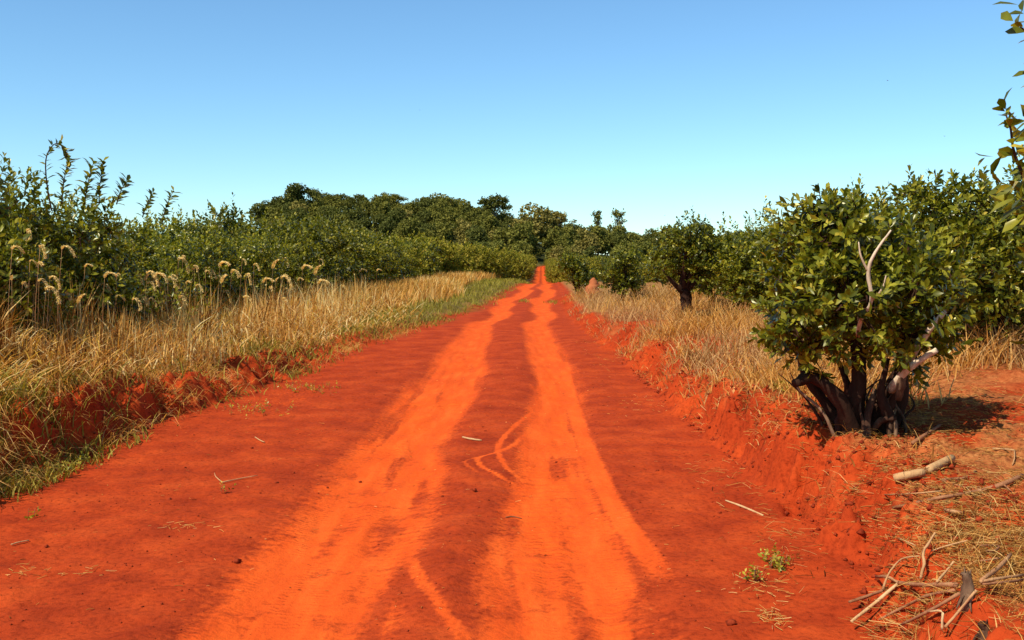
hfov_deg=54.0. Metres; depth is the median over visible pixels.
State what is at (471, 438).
twig
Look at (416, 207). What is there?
forest tree
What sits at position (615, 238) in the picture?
forest tree
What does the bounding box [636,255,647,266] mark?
yerba mate shrub
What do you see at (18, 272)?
yerba mate shrub
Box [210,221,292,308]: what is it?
yerba mate shrub
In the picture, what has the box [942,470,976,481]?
dry branch
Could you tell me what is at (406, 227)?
forest tree
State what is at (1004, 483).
dry branch
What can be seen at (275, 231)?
yerba mate shrub
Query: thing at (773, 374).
short dry grass
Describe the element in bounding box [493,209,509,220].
forest tree
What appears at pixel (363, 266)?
yerba mate shrub
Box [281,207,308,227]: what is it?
forest tree
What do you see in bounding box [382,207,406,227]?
forest tree
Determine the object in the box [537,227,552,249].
forest tree
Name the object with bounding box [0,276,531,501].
green grass
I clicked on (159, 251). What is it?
yerba mate shrub
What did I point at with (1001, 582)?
dry branch
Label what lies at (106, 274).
foxtail grass
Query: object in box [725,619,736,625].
dirt clod
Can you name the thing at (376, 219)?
forest tree
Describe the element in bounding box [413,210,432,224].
forest tree
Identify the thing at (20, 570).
straw wisp
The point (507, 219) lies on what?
forest tree
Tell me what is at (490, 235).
forest tree
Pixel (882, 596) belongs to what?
dry branch
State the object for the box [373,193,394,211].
forest tree
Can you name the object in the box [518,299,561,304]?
road grass
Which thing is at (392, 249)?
yerba mate shrub
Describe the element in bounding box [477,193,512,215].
forest tree
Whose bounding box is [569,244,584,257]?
forest tree
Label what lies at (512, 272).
yerba mate shrub
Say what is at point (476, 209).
forest tree
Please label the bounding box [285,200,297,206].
forest tree
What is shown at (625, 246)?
forest tree
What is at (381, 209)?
forest tree
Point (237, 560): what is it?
dirt clod
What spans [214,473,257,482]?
twig
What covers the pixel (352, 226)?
forest tree
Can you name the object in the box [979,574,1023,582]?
dry branch
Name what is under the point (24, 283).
foxtail grass
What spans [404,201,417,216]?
forest tree
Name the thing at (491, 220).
forest tree
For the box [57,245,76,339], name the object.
foxtail grass
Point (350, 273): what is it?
yerba mate shrub
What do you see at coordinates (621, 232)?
forest tree
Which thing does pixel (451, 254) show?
yerba mate shrub
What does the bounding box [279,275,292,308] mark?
foxtail grass
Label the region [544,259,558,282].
yerba mate shrub
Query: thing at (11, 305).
foxtail grass
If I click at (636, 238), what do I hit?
forest tree
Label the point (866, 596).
dry branch
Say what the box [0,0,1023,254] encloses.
sky
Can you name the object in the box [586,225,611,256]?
forest tree
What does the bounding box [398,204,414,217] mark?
forest tree
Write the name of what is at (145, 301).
foxtail grass
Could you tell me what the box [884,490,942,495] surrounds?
dry branch
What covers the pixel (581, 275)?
yerba mate tree
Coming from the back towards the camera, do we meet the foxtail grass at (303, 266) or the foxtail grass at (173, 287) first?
the foxtail grass at (303, 266)
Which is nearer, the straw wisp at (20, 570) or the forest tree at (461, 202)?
the straw wisp at (20, 570)
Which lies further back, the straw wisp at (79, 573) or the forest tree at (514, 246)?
the forest tree at (514, 246)
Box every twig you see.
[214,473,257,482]
[462,436,481,440]
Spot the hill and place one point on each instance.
(540, 259)
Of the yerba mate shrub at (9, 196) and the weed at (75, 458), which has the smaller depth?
the weed at (75, 458)
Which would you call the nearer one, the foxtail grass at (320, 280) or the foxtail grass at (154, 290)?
the foxtail grass at (154, 290)
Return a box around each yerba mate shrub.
[0,135,91,333]
[0,213,81,348]
[5,156,159,340]
[57,185,218,328]
[73,209,182,312]
[83,208,186,244]
[96,216,229,315]
[129,209,235,246]
[149,204,264,306]
[153,222,240,311]
[155,192,263,248]
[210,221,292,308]
[211,228,288,302]
[212,213,266,245]
[232,205,334,293]
[260,224,332,275]
[267,229,336,297]
[286,209,373,282]
[299,209,362,285]
[301,209,365,291]
[339,226,374,285]
[340,224,409,283]
[341,226,385,280]
[345,227,385,280]
[348,222,417,281]
[351,234,397,279]
[357,226,418,281]
[371,232,404,280]
[373,230,403,239]
[376,233,421,280]
[385,235,443,275]
[389,237,437,266]
[394,239,433,277]
[396,231,451,272]
[404,235,442,273]
[405,241,431,275]
[438,236,456,272]
[444,247,476,273]
[448,238,482,272]
[455,241,499,275]
[463,249,484,272]
[482,245,510,279]
[489,243,527,278]
[496,246,514,276]
[514,253,529,279]
[523,264,535,279]
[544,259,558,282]
[549,263,558,282]
[556,266,561,281]
[559,254,600,280]
[560,258,599,283]
[592,255,608,268]
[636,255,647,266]
[642,263,663,281]
[687,234,743,302]
[703,195,795,312]
[724,213,791,250]
[724,218,784,288]
[767,173,880,279]
[953,144,1023,325]
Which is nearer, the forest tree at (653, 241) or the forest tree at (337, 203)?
the forest tree at (653, 241)
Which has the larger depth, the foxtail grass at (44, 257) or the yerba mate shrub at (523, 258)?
the yerba mate shrub at (523, 258)
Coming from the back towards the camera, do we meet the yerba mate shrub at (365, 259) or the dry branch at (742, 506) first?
the yerba mate shrub at (365, 259)
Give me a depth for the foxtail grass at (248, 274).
17.89 m
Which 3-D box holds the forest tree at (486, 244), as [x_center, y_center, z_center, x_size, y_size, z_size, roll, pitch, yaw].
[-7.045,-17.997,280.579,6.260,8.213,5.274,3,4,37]
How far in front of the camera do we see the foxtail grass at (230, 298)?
19.49 m
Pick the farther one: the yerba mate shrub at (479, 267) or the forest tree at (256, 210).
the forest tree at (256, 210)
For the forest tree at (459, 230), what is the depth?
347.73 m
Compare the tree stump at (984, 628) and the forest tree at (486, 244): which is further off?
the forest tree at (486, 244)
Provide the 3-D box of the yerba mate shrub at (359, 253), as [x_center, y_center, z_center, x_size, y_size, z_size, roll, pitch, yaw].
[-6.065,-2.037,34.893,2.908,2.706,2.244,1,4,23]
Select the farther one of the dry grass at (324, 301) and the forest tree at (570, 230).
the forest tree at (570, 230)
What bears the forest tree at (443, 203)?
on the hill
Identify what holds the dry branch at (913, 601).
on the ground at (794, 459)
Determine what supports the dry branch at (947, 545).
on the ground at (794, 459)
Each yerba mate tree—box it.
[554,249,598,292]
[595,238,650,299]
[639,206,740,318]
[747,177,993,438]
[850,163,1023,360]
[976,0,1023,343]
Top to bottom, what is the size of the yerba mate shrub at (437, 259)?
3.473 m
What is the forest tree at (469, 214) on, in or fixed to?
on the hill
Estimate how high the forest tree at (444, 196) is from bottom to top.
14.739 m
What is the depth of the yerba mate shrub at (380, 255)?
37.27 m
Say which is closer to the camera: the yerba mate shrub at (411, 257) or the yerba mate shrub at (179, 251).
the yerba mate shrub at (179, 251)
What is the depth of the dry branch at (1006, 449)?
6.12 m
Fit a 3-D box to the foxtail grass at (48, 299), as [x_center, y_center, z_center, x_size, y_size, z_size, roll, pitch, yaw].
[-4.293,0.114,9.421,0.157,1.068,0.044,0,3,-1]
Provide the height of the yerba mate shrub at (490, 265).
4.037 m
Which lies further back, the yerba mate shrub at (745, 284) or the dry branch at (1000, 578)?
the yerba mate shrub at (745, 284)
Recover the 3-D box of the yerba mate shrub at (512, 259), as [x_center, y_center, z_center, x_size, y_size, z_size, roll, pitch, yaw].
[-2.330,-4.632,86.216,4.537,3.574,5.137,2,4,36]
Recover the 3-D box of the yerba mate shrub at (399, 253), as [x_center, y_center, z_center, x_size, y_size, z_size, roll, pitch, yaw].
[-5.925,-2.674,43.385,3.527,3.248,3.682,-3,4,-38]
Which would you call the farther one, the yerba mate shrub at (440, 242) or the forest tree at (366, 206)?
the forest tree at (366, 206)
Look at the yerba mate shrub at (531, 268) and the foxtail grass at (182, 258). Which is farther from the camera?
the yerba mate shrub at (531, 268)
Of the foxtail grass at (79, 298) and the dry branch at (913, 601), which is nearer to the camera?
the dry branch at (913, 601)
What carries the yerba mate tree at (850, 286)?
on the ground at (794, 459)
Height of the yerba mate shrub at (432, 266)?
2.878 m
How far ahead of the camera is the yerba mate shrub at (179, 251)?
17.62 m
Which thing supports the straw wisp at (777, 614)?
on the dirt road
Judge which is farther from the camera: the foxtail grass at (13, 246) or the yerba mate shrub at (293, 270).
the yerba mate shrub at (293, 270)
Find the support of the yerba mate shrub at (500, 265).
on the ground at (794, 459)
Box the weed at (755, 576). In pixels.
[736,562,769,582]
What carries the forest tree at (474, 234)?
on the hill
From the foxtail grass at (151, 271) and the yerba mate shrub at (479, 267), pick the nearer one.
the foxtail grass at (151, 271)
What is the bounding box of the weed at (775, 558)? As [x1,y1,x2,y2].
[757,542,798,571]
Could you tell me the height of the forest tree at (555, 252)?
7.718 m
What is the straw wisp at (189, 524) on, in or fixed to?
on the dirt road
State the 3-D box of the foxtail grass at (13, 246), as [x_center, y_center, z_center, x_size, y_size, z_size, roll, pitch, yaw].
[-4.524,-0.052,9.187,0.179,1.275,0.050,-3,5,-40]
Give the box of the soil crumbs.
[1,336,1023,638]
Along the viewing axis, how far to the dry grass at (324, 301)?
12.24 m
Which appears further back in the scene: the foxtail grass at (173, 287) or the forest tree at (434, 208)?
the forest tree at (434, 208)
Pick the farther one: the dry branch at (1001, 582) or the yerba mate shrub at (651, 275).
the yerba mate shrub at (651, 275)
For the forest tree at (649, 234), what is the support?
on the hill
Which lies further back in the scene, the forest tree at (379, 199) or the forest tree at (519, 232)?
the forest tree at (379, 199)
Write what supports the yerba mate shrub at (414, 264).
on the ground at (794, 459)
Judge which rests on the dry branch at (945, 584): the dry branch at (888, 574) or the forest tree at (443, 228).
the dry branch at (888, 574)
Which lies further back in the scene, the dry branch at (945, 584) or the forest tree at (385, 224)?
the forest tree at (385, 224)
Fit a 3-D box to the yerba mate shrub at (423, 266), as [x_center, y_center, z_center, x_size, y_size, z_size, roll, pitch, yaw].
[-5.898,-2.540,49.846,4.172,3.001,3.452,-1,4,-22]
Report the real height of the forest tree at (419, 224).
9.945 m
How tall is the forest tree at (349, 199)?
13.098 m
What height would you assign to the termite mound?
0.841 m
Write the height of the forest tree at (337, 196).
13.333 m
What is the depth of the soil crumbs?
6.26 m
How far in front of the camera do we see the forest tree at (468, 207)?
374.61 m
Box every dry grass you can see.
[0,267,447,430]
[0,319,422,497]
[323,270,501,308]
[563,282,1023,519]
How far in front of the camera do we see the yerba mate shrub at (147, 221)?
21.59 m
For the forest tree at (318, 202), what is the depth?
376.70 m
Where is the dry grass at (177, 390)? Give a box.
[0,319,422,497]
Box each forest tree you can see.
[248,203,274,220]
[259,200,273,207]
[266,216,285,229]
[267,207,284,222]
[268,196,283,206]
[274,203,292,224]
[280,182,308,203]
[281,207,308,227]
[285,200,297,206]
[288,200,308,211]
[295,199,311,211]
[304,187,329,203]
[304,209,323,225]
[309,195,331,211]
[319,205,341,224]
[324,194,341,204]
[325,205,354,222]
[326,193,337,204]
[332,199,351,211]
[333,213,352,232]
[339,193,364,208]
[343,221,360,231]
[348,206,371,228]
[351,197,369,209]
[352,216,370,234]
[361,200,372,217]
[368,214,385,231]
[370,201,390,216]
[370,205,392,217]
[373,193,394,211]
[378,218,402,238]
[380,192,408,204]
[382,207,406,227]
[392,216,422,240]
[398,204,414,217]
[402,209,413,222]
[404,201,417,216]
[406,217,421,232]
[411,198,431,213]
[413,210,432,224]
[417,228,437,238]
[418,196,440,212]
[420,223,437,234]
[425,203,447,225]
[429,192,450,203]
[429,211,447,232]
[431,199,447,226]
[436,221,456,243]
[441,206,457,225]
[446,196,458,208]
[447,214,467,236]
[453,198,472,210]
[453,218,471,238]
[454,222,473,244]
[457,206,466,215]
[460,203,483,214]
[464,210,475,221]
[465,224,491,245]
[471,207,484,219]
[471,216,485,239]
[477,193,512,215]
[477,241,493,250]
[478,214,501,234]
[481,210,497,219]
[487,227,503,238]
[491,227,512,248]
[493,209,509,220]
[496,221,510,229]
[496,240,504,251]
[497,212,514,226]
[506,222,536,250]
[509,202,554,245]
[511,220,540,253]
[511,240,528,250]
[514,242,533,254]
[533,228,557,256]
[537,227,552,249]
[546,211,576,243]
[546,248,550,258]
[550,226,575,249]
[550,244,564,259]
[557,232,573,251]
[563,223,584,236]
[565,246,574,254]
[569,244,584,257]
[574,228,600,253]
[575,229,583,245]
[582,246,595,257]
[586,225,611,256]
[591,209,602,226]
[605,224,627,246]
[610,231,626,249]
[611,208,626,230]
[613,231,635,245]
[613,240,636,254]
[626,232,644,244]
[628,246,642,253]
[632,240,650,257]
[643,228,656,237]
[647,237,657,245]
[690,222,718,242]
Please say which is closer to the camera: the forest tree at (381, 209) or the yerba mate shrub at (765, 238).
the yerba mate shrub at (765, 238)
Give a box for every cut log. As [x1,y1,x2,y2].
[893,468,925,481]
[924,454,955,472]
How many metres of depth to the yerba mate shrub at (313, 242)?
29.65 m
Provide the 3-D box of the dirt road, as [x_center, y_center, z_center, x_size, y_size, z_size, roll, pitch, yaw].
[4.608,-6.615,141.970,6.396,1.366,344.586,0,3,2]
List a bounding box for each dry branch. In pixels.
[725,500,763,515]
[848,589,884,602]
[850,583,897,622]
[875,575,958,587]
[879,588,955,620]
[882,555,918,589]
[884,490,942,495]
[892,473,1023,508]
[898,592,959,626]
[911,424,940,444]
[919,532,935,578]
[927,609,943,629]
[931,540,966,551]
[936,561,953,582]
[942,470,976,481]
[944,508,963,513]
[944,589,976,627]
[979,553,1011,580]
[979,557,1000,561]
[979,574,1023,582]
[981,544,999,551]
[981,578,1023,584]
[992,448,1015,465]
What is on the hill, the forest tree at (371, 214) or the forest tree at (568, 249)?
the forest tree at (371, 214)
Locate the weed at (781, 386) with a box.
[769,380,791,392]
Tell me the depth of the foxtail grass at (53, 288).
9.62 m
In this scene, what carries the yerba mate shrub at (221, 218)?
on the ground at (794, 459)
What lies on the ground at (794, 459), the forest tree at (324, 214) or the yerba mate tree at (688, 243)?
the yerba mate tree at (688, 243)
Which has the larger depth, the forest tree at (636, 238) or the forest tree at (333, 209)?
the forest tree at (333, 209)
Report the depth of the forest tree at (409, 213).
350.55 m
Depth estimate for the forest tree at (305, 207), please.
369.34 m
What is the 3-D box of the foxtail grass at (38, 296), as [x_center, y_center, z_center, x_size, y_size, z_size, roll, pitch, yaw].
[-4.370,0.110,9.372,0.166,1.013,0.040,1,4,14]
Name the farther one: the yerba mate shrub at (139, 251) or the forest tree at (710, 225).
the forest tree at (710, 225)
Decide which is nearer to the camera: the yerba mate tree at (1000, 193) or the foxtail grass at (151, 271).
the yerba mate tree at (1000, 193)
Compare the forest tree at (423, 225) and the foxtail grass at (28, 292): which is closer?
the foxtail grass at (28, 292)
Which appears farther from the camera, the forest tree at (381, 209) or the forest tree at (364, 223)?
the forest tree at (381, 209)
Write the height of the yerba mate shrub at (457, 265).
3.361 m
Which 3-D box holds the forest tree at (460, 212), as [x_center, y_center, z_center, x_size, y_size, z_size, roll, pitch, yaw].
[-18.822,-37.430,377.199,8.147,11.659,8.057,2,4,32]
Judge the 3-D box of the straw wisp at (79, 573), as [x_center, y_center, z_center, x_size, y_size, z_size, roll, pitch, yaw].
[-2.292,1.284,5.135,0.545,0.035,0.188,0,3,-7]
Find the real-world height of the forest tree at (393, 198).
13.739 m
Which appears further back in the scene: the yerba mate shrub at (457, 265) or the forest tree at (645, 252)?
the forest tree at (645, 252)
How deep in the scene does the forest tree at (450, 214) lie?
361.02 m
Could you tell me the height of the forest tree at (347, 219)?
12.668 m
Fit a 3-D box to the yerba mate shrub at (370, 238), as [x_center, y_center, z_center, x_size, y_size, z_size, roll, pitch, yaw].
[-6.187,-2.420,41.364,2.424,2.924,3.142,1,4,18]
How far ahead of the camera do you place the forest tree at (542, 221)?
349.19 m
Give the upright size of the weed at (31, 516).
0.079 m
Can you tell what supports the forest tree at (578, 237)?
on the hill
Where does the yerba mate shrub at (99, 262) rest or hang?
on the ground at (794, 459)
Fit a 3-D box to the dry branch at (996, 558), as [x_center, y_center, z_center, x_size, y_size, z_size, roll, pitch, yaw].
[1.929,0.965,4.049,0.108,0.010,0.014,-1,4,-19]
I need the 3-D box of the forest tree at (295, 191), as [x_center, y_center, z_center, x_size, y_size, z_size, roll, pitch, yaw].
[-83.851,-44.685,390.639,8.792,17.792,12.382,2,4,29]
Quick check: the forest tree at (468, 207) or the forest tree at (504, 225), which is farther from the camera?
the forest tree at (468, 207)
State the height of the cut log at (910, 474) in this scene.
0.077 m
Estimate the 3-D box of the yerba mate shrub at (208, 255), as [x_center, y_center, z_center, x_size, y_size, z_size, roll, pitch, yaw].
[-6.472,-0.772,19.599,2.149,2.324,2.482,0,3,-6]
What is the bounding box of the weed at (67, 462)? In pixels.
[18,415,102,474]
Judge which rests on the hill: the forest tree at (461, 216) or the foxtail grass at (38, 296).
the forest tree at (461, 216)
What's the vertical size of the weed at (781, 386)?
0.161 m
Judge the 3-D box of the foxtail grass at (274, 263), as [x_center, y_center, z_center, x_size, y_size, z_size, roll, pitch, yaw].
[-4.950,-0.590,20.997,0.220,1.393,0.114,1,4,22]
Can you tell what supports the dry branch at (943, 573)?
on the ground at (794, 459)
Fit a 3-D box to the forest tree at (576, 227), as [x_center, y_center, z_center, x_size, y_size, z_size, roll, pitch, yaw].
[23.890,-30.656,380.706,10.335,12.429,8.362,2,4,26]
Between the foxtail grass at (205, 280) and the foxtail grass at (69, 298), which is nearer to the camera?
the foxtail grass at (69, 298)
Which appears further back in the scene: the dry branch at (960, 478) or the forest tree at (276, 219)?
the forest tree at (276, 219)
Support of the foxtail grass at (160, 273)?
on the ground at (794, 459)
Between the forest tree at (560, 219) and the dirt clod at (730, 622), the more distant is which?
the forest tree at (560, 219)
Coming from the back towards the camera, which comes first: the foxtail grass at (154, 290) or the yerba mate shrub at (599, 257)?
the yerba mate shrub at (599, 257)
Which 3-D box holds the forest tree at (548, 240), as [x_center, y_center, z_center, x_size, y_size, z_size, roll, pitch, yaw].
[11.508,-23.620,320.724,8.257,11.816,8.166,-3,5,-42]
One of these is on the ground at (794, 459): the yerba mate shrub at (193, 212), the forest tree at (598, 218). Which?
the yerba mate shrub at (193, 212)
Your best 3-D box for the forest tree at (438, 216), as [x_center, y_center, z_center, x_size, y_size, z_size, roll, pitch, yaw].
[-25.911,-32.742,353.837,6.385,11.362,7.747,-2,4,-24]
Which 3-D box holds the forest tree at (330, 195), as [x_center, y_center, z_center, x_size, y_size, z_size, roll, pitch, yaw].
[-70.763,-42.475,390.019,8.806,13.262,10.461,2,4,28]
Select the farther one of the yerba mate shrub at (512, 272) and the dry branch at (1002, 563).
the yerba mate shrub at (512, 272)
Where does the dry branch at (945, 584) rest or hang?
on the ground at (794, 459)
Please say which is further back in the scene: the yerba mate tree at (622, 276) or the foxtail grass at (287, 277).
the yerba mate tree at (622, 276)
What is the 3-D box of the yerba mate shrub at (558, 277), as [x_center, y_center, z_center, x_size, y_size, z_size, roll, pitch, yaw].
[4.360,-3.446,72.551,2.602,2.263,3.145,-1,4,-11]
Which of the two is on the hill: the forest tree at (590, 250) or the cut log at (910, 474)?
the forest tree at (590, 250)
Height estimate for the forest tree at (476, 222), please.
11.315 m
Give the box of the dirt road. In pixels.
[0,266,879,639]
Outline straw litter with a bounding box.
[9,337,1023,639]
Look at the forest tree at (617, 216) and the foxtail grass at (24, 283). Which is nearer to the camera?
the foxtail grass at (24, 283)
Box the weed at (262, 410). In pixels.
[216,397,293,418]
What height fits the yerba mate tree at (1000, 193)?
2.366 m
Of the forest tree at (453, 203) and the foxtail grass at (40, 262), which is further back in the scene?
the forest tree at (453, 203)
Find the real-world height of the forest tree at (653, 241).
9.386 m
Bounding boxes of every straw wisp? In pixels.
[5,563,35,575]
[7,565,116,578]
[149,520,223,531]
[729,567,804,604]
[741,604,792,630]
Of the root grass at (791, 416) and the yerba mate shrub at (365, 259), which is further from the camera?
the yerba mate shrub at (365, 259)
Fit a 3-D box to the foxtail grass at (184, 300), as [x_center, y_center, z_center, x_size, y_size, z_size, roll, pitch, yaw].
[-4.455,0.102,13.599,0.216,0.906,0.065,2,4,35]
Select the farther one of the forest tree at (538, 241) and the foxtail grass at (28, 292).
the forest tree at (538, 241)
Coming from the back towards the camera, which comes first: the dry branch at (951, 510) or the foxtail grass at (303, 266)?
the foxtail grass at (303, 266)
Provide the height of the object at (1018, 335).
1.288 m
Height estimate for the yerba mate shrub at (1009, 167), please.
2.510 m
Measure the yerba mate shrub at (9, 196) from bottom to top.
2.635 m
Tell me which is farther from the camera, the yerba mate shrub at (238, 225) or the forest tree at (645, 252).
the forest tree at (645, 252)
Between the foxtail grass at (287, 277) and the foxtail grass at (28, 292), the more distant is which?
the foxtail grass at (287, 277)
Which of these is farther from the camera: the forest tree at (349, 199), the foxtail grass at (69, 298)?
the forest tree at (349, 199)
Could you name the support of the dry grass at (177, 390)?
on the ground at (794, 459)
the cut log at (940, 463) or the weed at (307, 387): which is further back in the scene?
the weed at (307, 387)
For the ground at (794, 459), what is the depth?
7.32 m
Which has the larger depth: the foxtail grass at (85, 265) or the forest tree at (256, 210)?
the forest tree at (256, 210)
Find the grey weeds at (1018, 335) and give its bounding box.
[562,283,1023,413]
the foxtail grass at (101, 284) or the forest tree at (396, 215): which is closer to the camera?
the foxtail grass at (101, 284)
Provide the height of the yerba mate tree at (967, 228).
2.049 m
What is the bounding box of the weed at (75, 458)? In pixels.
[58,447,95,462]
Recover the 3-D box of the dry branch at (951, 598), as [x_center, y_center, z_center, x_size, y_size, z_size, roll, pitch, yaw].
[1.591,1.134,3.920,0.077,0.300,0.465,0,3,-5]
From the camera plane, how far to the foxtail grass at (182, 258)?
15.11 m
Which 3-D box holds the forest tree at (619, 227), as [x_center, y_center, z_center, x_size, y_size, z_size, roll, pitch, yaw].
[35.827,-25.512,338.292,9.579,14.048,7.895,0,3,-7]
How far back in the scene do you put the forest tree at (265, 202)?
390.36 m
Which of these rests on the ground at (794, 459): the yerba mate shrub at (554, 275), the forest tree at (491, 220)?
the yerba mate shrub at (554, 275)
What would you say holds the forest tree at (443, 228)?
on the hill
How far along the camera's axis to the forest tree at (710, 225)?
326.99 m
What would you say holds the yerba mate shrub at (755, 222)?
on the ground at (794, 459)
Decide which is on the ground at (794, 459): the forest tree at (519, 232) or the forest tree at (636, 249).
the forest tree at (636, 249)
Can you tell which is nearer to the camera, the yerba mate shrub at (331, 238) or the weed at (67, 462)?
the weed at (67, 462)
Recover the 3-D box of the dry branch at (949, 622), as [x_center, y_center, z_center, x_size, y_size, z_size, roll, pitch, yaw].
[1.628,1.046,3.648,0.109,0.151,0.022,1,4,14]
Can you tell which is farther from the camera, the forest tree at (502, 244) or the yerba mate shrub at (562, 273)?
the forest tree at (502, 244)
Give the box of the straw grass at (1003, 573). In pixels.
[857,492,1023,639]
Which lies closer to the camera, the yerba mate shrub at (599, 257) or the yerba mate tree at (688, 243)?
the yerba mate tree at (688, 243)
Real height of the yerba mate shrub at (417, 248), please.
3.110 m
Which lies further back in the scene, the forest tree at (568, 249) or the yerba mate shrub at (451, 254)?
the forest tree at (568, 249)
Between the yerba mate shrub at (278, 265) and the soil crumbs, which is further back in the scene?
the yerba mate shrub at (278, 265)
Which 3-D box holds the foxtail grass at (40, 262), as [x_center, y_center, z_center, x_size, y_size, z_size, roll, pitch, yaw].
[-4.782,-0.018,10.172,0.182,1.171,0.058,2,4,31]
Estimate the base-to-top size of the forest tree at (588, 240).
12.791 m
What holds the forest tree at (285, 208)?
on the hill
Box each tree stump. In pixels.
[956,567,974,611]
[973,619,989,639]
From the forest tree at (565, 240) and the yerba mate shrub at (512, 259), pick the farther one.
the forest tree at (565, 240)
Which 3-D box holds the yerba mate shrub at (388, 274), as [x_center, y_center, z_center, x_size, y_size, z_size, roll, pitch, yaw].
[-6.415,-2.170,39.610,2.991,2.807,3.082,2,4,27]
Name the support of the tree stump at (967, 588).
on the ground at (794, 459)
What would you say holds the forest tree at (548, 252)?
on the ground at (794, 459)
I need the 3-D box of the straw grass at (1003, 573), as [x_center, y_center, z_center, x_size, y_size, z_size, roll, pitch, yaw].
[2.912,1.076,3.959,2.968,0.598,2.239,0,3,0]
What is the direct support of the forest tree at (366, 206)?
on the hill
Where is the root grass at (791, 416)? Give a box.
[584,318,1023,523]
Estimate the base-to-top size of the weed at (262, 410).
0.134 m
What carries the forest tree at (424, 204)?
on the hill
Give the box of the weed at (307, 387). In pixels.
[243,380,340,393]
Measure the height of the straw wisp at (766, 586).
0.033 m
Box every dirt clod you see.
[233,558,241,563]
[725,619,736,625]
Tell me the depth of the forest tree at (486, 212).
362.06 m
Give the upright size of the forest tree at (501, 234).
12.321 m
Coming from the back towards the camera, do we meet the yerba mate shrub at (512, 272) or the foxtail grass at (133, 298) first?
the yerba mate shrub at (512, 272)
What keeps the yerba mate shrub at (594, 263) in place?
on the ground at (794, 459)
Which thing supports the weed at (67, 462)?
on the dirt road
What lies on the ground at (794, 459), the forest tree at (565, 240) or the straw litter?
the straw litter
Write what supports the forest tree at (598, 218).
on the hill
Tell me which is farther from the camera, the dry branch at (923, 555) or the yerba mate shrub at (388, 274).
the yerba mate shrub at (388, 274)
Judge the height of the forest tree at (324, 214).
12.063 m
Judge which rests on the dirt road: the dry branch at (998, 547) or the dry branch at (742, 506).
the dry branch at (742, 506)
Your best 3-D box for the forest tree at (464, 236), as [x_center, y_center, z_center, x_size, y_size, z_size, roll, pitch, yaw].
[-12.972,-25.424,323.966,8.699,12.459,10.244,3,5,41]
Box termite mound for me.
[585,278,601,297]
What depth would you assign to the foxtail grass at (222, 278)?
17.36 m
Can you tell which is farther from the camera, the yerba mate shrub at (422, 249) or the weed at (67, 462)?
the yerba mate shrub at (422, 249)
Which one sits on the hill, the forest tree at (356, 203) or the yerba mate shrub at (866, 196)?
the forest tree at (356, 203)
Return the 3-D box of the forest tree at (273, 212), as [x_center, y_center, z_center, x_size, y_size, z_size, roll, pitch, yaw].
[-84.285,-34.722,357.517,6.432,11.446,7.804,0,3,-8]
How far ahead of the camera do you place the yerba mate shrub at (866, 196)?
19.20 m
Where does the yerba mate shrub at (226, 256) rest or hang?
on the ground at (794, 459)
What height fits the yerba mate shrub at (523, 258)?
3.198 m
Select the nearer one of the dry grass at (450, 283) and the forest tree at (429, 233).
the dry grass at (450, 283)
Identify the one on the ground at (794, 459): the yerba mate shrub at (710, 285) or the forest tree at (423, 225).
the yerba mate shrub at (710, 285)
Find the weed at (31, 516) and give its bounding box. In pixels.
[24,506,40,520]
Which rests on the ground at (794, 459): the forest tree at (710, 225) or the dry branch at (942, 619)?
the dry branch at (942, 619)
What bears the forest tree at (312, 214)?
on the hill
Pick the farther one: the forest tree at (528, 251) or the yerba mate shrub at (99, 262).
the forest tree at (528, 251)
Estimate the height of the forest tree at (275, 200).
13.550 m
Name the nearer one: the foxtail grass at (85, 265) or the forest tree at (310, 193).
the foxtail grass at (85, 265)
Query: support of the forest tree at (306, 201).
on the hill
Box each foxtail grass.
[8,245,24,307]
[9,297,16,318]
[19,281,27,345]
[26,228,31,243]
[27,259,37,345]
[33,261,43,335]
[35,244,46,354]
[37,278,49,349]
[42,286,61,344]
[46,275,60,351]
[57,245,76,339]
[62,292,71,309]
[76,294,85,320]
[81,263,92,322]
[99,283,112,309]
[101,271,117,333]
[130,297,142,330]
[137,294,148,323]
[144,270,158,316]
[146,281,156,318]
[151,271,165,318]
[165,276,176,324]
[176,257,189,312]
[177,295,187,317]
[205,270,212,301]
[218,260,230,296]
[220,274,227,302]
[222,290,232,312]
[244,273,251,301]
[270,259,279,304]
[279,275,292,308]
[300,264,312,310]
[313,265,320,284]
[317,279,329,284]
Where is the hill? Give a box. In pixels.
[364,227,610,263]
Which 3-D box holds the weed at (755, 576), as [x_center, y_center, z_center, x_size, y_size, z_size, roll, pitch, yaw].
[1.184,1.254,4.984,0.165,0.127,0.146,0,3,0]
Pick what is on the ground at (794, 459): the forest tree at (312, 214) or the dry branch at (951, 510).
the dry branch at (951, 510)
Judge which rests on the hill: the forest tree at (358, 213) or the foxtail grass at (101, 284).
the forest tree at (358, 213)
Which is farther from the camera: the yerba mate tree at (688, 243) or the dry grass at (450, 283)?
the dry grass at (450, 283)
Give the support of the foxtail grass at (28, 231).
on the ground at (794, 459)
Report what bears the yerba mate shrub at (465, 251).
on the ground at (794, 459)
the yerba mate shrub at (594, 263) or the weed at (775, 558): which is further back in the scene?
the yerba mate shrub at (594, 263)
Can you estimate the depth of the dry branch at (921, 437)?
6.30 m
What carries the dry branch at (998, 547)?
on the ground at (794, 459)
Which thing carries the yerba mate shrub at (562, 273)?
on the ground at (794, 459)
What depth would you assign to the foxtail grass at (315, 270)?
24.31 m
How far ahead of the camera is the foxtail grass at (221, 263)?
15.88 m
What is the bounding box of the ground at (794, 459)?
[0,263,1023,639]
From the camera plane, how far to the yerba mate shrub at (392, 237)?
64.61 m
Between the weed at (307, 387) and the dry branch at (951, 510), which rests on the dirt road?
the weed at (307, 387)

